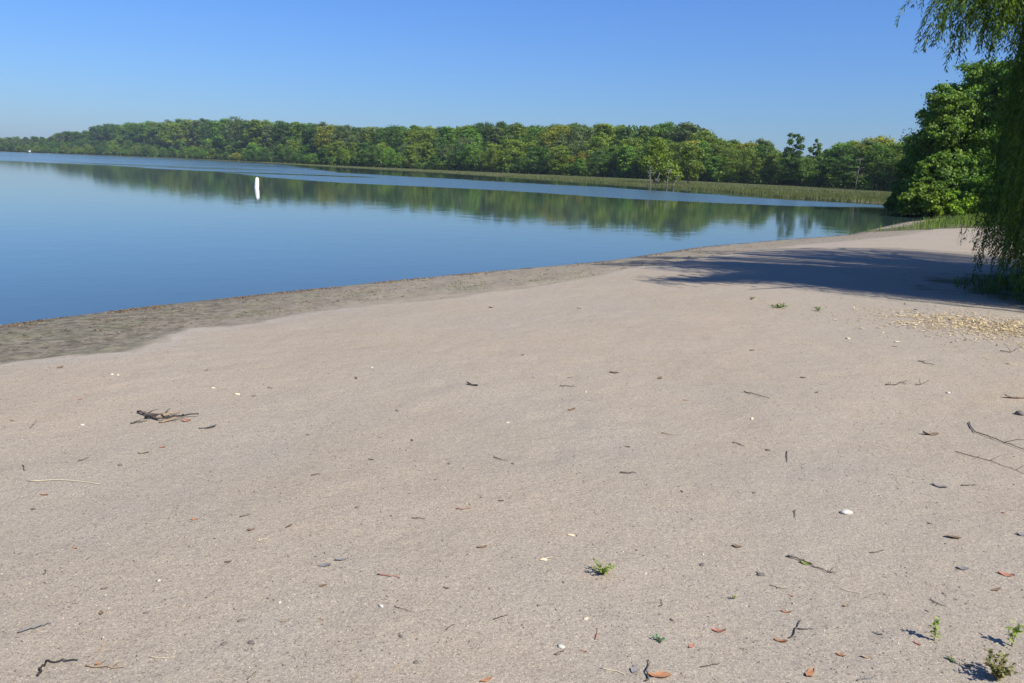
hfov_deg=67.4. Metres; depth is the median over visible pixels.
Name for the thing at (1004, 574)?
dry leaf
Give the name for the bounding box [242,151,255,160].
broadleaf tree
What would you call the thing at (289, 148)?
broadleaf tree
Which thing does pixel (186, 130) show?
broadleaf tree
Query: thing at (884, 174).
broadleaf tree
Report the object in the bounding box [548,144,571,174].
broadleaf tree
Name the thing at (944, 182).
shrub
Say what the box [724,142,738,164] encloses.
broadleaf tree
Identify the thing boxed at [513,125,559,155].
broadleaf tree
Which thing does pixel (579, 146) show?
broadleaf tree
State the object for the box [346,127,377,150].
broadleaf tree
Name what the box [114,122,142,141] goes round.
broadleaf tree
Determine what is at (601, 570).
weed
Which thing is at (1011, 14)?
willow tree
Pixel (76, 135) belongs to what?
broadleaf tree
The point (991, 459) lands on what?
twig
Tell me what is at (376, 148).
broadleaf tree
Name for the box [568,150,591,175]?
broadleaf tree
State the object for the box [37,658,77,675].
twig
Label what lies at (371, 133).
broadleaf tree
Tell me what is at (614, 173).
undergrowth
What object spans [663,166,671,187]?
dead tree
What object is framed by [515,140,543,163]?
broadleaf tree
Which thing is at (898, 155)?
broadleaf tree
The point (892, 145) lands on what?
broadleaf tree
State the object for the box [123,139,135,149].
broadleaf tree
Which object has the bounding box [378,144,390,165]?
broadleaf tree
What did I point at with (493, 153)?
broadleaf tree
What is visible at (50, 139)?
broadleaf tree
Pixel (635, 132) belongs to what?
woodland
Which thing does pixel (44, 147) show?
broadleaf tree
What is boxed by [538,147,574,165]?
broadleaf tree
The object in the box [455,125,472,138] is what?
broadleaf tree
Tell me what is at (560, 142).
broadleaf tree
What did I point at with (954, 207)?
shrub
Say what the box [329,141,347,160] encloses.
broadleaf tree
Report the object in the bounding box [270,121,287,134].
broadleaf tree
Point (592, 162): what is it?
broadleaf tree
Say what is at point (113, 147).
broadleaf tree
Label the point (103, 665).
twig
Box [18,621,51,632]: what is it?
twig
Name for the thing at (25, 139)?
broadleaf tree
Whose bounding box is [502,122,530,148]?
broadleaf tree
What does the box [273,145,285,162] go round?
broadleaf tree
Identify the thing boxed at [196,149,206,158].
broadleaf tree
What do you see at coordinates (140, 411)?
twig
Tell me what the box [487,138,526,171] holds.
broadleaf tree
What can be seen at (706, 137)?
broadleaf tree
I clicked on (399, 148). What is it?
broadleaf tree
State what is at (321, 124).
broadleaf tree
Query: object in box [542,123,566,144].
broadleaf tree
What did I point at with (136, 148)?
broadleaf tree
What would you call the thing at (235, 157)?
broadleaf tree
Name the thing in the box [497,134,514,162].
broadleaf tree
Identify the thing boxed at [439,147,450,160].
broadleaf tree
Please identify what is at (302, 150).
broadleaf tree
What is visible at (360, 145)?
broadleaf tree
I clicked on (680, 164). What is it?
broadleaf tree
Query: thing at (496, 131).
broadleaf tree
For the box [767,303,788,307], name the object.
weed
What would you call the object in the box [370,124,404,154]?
broadleaf tree
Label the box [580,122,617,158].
broadleaf tree
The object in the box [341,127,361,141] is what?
broadleaf tree
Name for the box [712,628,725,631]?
dry leaf
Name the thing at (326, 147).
broadleaf tree
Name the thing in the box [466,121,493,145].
broadleaf tree
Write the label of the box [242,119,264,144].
broadleaf tree
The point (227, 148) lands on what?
broadleaf tree
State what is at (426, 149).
broadleaf tree
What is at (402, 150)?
broadleaf tree
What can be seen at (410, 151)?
broadleaf tree
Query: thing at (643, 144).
broadleaf tree
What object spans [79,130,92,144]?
broadleaf tree
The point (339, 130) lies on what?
broadleaf tree
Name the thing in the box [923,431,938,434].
dry leaf
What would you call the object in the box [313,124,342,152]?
broadleaf tree
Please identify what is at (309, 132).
broadleaf tree
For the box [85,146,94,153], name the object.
broadleaf tree
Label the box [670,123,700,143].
broadleaf tree
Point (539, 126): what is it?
broadleaf tree
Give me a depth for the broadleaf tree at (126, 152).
786.38 m
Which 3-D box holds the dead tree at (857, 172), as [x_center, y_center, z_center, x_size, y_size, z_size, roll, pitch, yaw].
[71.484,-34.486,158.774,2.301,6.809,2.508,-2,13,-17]
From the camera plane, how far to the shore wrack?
12.47 m
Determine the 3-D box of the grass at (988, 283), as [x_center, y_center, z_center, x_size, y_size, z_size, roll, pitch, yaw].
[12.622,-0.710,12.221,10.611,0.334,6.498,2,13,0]
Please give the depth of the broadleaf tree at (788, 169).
198.02 m
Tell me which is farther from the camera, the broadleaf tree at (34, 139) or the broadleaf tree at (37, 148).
the broadleaf tree at (34, 139)
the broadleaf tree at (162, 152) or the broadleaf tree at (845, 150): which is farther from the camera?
the broadleaf tree at (162, 152)
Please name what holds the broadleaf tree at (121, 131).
on the ground at (440, 420)
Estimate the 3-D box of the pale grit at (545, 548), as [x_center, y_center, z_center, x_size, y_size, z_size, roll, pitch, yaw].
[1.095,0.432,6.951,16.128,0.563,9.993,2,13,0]
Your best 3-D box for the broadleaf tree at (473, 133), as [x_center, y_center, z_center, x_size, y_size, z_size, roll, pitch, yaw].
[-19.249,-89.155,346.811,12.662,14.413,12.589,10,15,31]
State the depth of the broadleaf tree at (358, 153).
362.07 m
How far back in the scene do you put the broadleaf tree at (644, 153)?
243.06 m
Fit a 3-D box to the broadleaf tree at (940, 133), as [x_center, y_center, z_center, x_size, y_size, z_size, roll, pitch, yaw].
[29.872,-12.754,53.045,5.618,9.047,6.264,2,13,0]
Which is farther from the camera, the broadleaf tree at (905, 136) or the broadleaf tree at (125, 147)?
the broadleaf tree at (125, 147)
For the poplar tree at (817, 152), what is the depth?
202.65 m
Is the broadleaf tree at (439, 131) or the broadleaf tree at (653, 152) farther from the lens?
the broadleaf tree at (439, 131)
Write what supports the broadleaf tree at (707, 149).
on the ground at (440, 420)
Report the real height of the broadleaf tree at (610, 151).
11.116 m
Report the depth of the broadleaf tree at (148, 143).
828.34 m
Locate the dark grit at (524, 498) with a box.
[0,248,1023,682]
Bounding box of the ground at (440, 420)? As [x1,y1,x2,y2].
[0,138,1023,682]
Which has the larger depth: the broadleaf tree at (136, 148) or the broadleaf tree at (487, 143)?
the broadleaf tree at (136, 148)
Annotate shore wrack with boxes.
[0,220,925,346]
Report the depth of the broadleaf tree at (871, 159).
159.76 m
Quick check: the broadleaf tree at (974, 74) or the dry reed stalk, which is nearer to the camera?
the dry reed stalk
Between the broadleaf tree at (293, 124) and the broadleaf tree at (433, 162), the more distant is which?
the broadleaf tree at (293, 124)
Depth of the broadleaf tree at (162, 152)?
732.98 m
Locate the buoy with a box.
[254,177,258,187]
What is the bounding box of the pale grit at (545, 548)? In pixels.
[1,294,1019,682]
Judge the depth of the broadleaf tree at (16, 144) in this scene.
878.36 m
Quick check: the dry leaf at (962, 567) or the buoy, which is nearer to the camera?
the dry leaf at (962, 567)
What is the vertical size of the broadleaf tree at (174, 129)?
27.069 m
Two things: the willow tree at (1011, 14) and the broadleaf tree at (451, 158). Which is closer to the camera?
the willow tree at (1011, 14)
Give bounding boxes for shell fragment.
[840,509,852,514]
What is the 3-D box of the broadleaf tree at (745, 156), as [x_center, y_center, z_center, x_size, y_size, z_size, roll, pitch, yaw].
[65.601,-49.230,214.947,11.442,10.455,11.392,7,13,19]
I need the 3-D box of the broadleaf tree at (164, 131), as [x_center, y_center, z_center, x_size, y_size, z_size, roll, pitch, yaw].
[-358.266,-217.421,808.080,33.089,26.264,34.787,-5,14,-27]
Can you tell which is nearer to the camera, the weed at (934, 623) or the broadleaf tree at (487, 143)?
the weed at (934, 623)
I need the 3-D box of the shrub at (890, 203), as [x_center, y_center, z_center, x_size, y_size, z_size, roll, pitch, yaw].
[28.461,-9.891,54.914,3.788,2.747,3.753,2,13,0]
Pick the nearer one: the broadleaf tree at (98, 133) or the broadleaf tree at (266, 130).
the broadleaf tree at (266, 130)
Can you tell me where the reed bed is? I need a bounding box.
[0,151,891,202]
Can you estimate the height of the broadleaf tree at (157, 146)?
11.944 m
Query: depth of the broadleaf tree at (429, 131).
368.03 m
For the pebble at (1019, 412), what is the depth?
5.71 m
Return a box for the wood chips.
[813,298,1023,364]
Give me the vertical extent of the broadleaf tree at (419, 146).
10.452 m
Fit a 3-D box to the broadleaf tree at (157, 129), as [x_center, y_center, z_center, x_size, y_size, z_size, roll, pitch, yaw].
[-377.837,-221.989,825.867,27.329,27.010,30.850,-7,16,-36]
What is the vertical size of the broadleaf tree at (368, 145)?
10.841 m
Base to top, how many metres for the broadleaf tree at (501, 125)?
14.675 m
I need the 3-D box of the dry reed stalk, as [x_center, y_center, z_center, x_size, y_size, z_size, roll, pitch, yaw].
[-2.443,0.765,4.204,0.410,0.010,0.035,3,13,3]
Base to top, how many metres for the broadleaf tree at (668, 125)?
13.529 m
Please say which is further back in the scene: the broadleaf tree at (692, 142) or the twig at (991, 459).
the broadleaf tree at (692, 142)
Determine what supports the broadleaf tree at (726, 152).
on the ground at (440, 420)
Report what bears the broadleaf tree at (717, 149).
on the ground at (440, 420)
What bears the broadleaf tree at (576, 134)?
on the ground at (440, 420)
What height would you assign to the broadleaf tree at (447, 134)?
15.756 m
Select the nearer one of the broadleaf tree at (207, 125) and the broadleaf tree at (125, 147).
the broadleaf tree at (207, 125)
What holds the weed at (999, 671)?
on the ground at (440, 420)
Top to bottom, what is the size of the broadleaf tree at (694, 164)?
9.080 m
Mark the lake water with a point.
(83, 234)
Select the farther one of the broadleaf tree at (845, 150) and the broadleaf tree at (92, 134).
the broadleaf tree at (92, 134)
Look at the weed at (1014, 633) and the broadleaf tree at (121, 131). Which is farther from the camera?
the broadleaf tree at (121, 131)
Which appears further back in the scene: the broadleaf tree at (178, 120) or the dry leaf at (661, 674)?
the broadleaf tree at (178, 120)
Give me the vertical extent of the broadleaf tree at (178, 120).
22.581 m
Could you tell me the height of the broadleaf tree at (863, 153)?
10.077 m
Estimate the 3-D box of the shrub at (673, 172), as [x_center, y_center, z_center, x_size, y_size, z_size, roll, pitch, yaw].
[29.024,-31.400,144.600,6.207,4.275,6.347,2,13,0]
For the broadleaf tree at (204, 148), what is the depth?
654.51 m
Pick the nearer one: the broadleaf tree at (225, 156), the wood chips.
the wood chips
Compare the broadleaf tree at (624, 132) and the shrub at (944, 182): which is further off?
the broadleaf tree at (624, 132)
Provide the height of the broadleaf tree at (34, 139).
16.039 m
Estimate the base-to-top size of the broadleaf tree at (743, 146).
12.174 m
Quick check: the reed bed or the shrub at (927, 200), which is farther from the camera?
the reed bed
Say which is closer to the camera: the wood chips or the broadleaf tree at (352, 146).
the wood chips
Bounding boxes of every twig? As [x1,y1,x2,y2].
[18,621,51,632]
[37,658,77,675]
[85,658,123,667]
[137,408,172,414]
[142,409,176,419]
[144,413,198,417]
[155,411,179,417]
[159,417,190,422]
[645,660,649,680]
[787,555,835,572]
[955,451,1023,473]
[969,422,1023,449]
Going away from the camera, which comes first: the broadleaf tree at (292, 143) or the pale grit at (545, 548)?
the pale grit at (545, 548)
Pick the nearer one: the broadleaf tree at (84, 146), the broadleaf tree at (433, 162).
the broadleaf tree at (433, 162)
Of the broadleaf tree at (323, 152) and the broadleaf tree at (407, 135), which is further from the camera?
the broadleaf tree at (323, 152)
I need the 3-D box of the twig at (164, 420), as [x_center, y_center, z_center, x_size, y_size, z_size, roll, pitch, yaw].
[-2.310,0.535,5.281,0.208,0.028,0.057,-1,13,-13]
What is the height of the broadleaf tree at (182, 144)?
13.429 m
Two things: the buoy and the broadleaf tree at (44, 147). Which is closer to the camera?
the buoy
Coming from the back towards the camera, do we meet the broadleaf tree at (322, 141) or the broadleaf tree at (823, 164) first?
the broadleaf tree at (322, 141)
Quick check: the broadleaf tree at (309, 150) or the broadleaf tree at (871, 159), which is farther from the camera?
the broadleaf tree at (309, 150)
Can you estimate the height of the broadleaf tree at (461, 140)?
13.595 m
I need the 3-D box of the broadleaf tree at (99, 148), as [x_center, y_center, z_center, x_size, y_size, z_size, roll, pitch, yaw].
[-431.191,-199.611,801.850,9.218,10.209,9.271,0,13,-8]
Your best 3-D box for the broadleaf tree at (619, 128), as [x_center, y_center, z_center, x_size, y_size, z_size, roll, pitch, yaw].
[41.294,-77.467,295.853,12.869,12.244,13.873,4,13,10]
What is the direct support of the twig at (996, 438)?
on the ground at (440, 420)
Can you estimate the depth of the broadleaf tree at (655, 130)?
268.32 m
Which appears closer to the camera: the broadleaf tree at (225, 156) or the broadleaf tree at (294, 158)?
the broadleaf tree at (294, 158)
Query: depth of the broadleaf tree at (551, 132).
298.48 m
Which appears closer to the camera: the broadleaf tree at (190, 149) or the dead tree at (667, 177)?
the dead tree at (667, 177)
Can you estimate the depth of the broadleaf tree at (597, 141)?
272.11 m
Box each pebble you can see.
[631,664,637,672]
[1014,410,1023,415]
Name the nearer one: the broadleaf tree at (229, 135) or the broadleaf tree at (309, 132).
the broadleaf tree at (309, 132)
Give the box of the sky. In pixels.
[0,0,1023,155]
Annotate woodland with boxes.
[20,120,898,157]
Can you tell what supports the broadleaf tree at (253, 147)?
on the ground at (440, 420)
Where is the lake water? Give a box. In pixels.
[0,152,980,324]
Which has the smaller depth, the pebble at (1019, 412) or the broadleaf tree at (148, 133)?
the pebble at (1019, 412)
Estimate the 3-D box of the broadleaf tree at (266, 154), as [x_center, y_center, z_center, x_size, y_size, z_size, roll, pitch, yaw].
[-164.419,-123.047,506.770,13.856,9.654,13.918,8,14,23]
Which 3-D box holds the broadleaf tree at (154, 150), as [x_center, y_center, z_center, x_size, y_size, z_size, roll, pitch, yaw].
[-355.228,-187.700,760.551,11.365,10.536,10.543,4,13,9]
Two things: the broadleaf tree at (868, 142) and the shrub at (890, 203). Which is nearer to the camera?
the shrub at (890, 203)
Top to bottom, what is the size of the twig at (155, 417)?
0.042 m
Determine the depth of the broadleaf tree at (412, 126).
391.97 m
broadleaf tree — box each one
[12,141,20,148]
[21,137,28,144]
[24,144,30,150]
[30,136,38,142]
[30,146,40,152]
[40,145,50,151]
[46,137,55,142]
[54,133,66,146]
[60,145,69,152]
[64,132,72,145]
[70,131,81,144]
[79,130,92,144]
[80,144,91,150]
[85,126,102,143]
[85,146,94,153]
[93,127,110,142]
[94,145,102,154]
[97,124,120,143]
[106,140,118,148]
[108,144,121,151]
[111,146,120,154]
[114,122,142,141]
[114,127,127,143]
[120,145,130,152]
[121,150,129,154]
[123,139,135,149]
[125,123,147,141]
[129,121,153,141]
[130,146,142,154]
[139,147,150,155]
[140,140,153,148]
[143,122,162,144]
[147,122,169,144]
[148,147,158,155]
[151,144,161,149]
[155,122,179,145]
[159,149,168,157]
[164,122,190,143]
[167,147,176,156]
[172,118,182,134]
[177,141,186,151]
[178,118,196,144]
[179,147,186,156]
[184,146,199,158]
[187,120,209,146]
[194,119,217,147]
[196,146,209,155]
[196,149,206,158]
[201,121,225,147]
[204,141,218,153]
[206,148,215,158]
[213,118,233,146]
[219,116,246,147]
[221,152,229,159]
[223,145,234,155]
[228,142,235,152]
[229,153,240,160]
[231,122,258,146]
[238,142,246,154]
[241,142,261,157]
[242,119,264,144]
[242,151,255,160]
[254,148,273,161]
[256,120,275,136]
[260,124,274,146]
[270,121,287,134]
[271,120,294,147]
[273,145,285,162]
[279,145,298,162]
[285,140,299,154]
[286,121,299,137]
[287,153,303,163]
[288,122,306,148]
[297,146,306,156]
[301,125,320,152]
[301,145,314,163]
[303,122,314,143]
[303,153,317,163]
[307,121,329,140]
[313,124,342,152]
[316,144,334,164]
[316,148,328,164]
[329,124,362,148]
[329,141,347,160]
[335,148,349,164]
[339,150,350,165]
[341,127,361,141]
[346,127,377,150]
[348,142,357,156]
[350,142,369,163]
[353,150,369,165]
[361,126,393,148]
[362,144,387,166]
[363,141,376,156]
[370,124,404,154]
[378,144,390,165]
[380,148,402,167]
[395,143,407,157]
[396,144,420,161]
[398,145,422,168]
[401,129,415,144]
[402,125,438,154]
[405,125,424,143]
[408,143,426,161]
[421,142,436,162]
[423,155,445,169]
[426,137,454,159]
[427,126,453,142]
[432,126,456,151]
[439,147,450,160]
[445,136,478,157]
[447,153,456,169]
[450,143,483,165]
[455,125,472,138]
[455,128,482,147]
[457,142,482,169]
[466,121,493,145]
[479,141,496,160]
[479,146,502,171]
[482,143,496,165]
[483,126,504,150]
[486,121,508,143]
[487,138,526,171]
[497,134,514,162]
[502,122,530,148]
[508,157,525,172]
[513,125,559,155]
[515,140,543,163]
[516,124,545,141]
[521,147,540,173]
[523,145,553,173]
[536,124,583,150]
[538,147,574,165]
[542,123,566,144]
[544,139,574,157]
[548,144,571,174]
[555,123,597,155]
[565,122,583,143]
[565,140,587,163]
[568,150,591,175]
[570,158,586,175]
[577,135,614,165]
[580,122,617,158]
[584,126,599,141]
[584,149,613,176]
[601,144,618,172]
[608,124,633,145]
[613,137,646,172]
[614,127,632,145]
[615,144,637,177]
[634,136,673,182]
[634,146,657,178]
[635,136,671,165]
[636,125,651,148]
[641,125,674,145]
[648,121,675,141]
[660,141,693,165]
[662,121,708,148]
[662,138,678,159]
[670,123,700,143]
[670,158,689,176]
[674,143,706,182]
[676,140,698,159]
[689,129,726,160]
[692,141,713,179]
[704,156,727,181]
[707,146,743,181]
[710,145,724,168]
[723,139,740,145]
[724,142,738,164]
[726,146,763,182]
[729,141,760,180]
[741,144,781,176]
[751,138,774,167]
[753,140,780,152]
[755,153,785,184]
[768,156,822,185]
[778,153,792,170]
[789,157,819,185]
[811,157,837,187]
[812,141,853,169]
[825,144,861,171]
[828,155,863,188]
[847,135,896,162]
[849,139,886,166]
[849,145,890,187]
[857,141,900,188]
[861,143,896,189]
[873,149,907,185]
[874,139,908,190]
[890,143,918,188]
[891,88,997,212]
[896,135,910,152]
[900,57,1015,166]
[950,57,1023,212]
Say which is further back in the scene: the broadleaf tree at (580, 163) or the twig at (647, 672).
the broadleaf tree at (580, 163)
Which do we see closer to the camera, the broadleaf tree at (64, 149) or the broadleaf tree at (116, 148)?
the broadleaf tree at (116, 148)
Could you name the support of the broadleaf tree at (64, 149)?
on the ground at (440, 420)
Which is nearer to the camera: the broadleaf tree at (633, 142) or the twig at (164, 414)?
the twig at (164, 414)
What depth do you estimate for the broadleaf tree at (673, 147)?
241.60 m
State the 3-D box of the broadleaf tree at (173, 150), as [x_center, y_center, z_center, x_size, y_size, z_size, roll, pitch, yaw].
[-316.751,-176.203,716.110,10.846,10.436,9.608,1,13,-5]
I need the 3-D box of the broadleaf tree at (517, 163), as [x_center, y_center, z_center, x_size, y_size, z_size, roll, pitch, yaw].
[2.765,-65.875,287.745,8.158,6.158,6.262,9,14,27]
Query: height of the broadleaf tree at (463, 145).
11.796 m
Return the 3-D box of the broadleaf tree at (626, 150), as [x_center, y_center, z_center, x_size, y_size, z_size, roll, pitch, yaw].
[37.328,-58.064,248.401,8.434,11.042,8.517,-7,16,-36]
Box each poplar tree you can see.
[779,133,805,185]
[806,139,827,172]
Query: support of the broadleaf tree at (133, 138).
on the ground at (440, 420)
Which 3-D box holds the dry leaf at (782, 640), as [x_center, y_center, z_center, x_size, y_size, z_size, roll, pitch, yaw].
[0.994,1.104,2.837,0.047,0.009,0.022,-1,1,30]
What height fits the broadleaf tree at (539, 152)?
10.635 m
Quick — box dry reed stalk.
[27,479,99,483]
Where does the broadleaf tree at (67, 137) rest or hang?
on the ground at (440, 420)
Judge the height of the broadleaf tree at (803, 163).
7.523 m
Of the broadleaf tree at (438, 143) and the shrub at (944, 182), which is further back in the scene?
the broadleaf tree at (438, 143)
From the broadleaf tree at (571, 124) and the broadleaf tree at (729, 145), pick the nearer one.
the broadleaf tree at (729, 145)
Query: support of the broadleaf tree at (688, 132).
on the ground at (440, 420)
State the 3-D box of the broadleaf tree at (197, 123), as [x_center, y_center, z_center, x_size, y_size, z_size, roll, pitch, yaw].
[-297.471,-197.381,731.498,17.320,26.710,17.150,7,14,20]
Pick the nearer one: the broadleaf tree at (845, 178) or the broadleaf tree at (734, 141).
the broadleaf tree at (845, 178)
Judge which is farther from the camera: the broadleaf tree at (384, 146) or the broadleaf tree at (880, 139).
the broadleaf tree at (384, 146)
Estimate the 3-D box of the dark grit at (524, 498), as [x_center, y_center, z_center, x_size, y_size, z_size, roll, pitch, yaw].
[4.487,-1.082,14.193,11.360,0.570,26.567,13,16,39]
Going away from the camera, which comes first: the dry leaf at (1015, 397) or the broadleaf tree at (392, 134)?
the dry leaf at (1015, 397)
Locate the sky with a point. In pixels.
(831, 72)
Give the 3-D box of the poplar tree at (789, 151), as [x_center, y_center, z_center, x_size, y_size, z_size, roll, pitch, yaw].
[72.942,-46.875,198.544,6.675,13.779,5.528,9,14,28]
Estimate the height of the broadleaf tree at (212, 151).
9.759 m
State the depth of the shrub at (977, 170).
48.38 m
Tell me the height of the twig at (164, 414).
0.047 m
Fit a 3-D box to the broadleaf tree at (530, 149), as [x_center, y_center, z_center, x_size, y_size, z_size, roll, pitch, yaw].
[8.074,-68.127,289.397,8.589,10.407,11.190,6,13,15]
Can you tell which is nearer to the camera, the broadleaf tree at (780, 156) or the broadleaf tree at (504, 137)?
the broadleaf tree at (780, 156)
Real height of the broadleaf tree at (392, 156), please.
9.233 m
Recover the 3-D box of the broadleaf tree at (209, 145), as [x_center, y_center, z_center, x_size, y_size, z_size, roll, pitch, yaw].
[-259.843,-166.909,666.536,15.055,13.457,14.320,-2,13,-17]
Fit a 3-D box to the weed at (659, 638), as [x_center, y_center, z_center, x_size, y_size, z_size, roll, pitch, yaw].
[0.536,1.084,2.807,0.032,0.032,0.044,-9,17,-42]
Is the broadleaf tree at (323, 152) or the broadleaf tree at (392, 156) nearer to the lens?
the broadleaf tree at (392, 156)
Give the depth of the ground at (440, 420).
4.33 m
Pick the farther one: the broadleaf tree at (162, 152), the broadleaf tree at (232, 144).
the broadleaf tree at (162, 152)
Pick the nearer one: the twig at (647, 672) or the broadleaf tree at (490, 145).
the twig at (647, 672)
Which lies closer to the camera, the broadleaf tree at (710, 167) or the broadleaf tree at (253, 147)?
the broadleaf tree at (710, 167)
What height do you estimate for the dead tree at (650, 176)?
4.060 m
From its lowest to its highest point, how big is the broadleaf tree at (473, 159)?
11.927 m
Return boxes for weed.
[590,558,614,575]
[652,634,664,642]
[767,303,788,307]
[928,615,940,639]
[947,655,956,661]
[982,648,1017,681]
[1004,619,1023,645]
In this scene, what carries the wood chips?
on the ground at (440, 420)
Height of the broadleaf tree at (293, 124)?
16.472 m
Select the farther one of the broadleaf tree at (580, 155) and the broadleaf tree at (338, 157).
the broadleaf tree at (338, 157)
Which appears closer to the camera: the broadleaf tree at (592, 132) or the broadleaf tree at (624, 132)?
the broadleaf tree at (624, 132)
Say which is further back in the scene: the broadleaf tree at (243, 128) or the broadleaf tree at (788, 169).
the broadleaf tree at (243, 128)
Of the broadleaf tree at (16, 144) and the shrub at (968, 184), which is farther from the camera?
the broadleaf tree at (16, 144)
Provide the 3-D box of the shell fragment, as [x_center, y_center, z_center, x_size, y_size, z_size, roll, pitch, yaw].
[1.712,0.875,3.933,0.061,0.029,0.036,0,13,-8]
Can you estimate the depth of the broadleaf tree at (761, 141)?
236.07 m
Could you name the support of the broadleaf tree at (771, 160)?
on the ground at (440, 420)
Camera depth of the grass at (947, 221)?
37.78 m
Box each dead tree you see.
[647,167,655,186]
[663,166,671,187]
[852,158,863,189]
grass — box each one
[868,211,1007,230]
[954,270,1023,302]
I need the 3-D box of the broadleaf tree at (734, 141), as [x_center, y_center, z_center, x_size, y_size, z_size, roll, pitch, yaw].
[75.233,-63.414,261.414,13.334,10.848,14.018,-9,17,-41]
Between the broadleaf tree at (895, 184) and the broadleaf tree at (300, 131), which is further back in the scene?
the broadleaf tree at (300, 131)
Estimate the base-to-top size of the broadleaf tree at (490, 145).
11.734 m
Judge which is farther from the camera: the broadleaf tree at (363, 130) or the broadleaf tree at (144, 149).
the broadleaf tree at (144, 149)
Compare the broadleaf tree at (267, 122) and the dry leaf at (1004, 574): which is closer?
the dry leaf at (1004, 574)
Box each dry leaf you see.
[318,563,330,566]
[480,676,491,681]
[648,671,670,677]
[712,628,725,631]
[774,638,787,641]
[805,667,813,676]
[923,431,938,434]
[957,566,968,569]
[998,571,1014,576]
[1005,394,1023,398]
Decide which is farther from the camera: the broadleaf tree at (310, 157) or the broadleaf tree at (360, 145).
the broadleaf tree at (310, 157)
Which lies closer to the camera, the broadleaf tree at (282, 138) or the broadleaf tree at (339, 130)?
the broadleaf tree at (339, 130)
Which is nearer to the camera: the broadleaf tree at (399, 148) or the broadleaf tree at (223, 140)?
the broadleaf tree at (399, 148)
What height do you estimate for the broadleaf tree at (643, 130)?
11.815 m
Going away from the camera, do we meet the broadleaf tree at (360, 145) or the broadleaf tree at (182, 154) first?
the broadleaf tree at (360, 145)
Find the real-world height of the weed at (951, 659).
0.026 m
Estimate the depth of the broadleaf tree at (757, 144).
245.98 m
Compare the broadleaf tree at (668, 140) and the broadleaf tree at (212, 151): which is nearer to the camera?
the broadleaf tree at (668, 140)
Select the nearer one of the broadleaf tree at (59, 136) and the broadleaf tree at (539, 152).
the broadleaf tree at (539, 152)
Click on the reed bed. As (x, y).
(873, 197)
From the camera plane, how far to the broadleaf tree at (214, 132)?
673.83 m
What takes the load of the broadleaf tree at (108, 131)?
on the ground at (440, 420)
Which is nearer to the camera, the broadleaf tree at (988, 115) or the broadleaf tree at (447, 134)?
the broadleaf tree at (988, 115)
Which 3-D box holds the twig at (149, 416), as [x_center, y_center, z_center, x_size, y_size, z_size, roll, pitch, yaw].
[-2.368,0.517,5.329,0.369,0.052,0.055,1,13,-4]
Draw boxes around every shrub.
[651,163,683,183]
[883,185,925,213]
[894,182,952,217]
[902,150,986,216]
[906,160,960,216]
[940,190,986,215]
[949,179,997,212]
[956,164,1019,212]
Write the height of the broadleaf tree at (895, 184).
6.801 m
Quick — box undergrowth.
[0,137,907,190]
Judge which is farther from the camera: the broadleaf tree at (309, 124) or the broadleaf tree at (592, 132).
the broadleaf tree at (309, 124)
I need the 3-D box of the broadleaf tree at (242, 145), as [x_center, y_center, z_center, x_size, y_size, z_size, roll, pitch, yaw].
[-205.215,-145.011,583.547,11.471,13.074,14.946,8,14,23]
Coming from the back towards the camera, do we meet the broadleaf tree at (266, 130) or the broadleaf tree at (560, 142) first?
the broadleaf tree at (266, 130)
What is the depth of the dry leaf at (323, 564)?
3.26 m
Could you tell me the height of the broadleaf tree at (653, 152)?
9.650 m
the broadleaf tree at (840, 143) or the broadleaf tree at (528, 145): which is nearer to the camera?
the broadleaf tree at (840, 143)
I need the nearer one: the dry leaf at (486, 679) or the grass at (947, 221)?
the dry leaf at (486, 679)
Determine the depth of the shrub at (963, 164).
49.72 m
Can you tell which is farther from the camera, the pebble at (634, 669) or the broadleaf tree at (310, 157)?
the broadleaf tree at (310, 157)
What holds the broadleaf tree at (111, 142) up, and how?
on the ground at (440, 420)
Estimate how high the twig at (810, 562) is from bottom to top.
0.028 m
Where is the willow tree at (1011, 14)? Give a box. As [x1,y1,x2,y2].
[894,0,1023,298]
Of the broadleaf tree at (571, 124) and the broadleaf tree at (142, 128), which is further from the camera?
the broadleaf tree at (142, 128)
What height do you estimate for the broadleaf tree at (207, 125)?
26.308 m

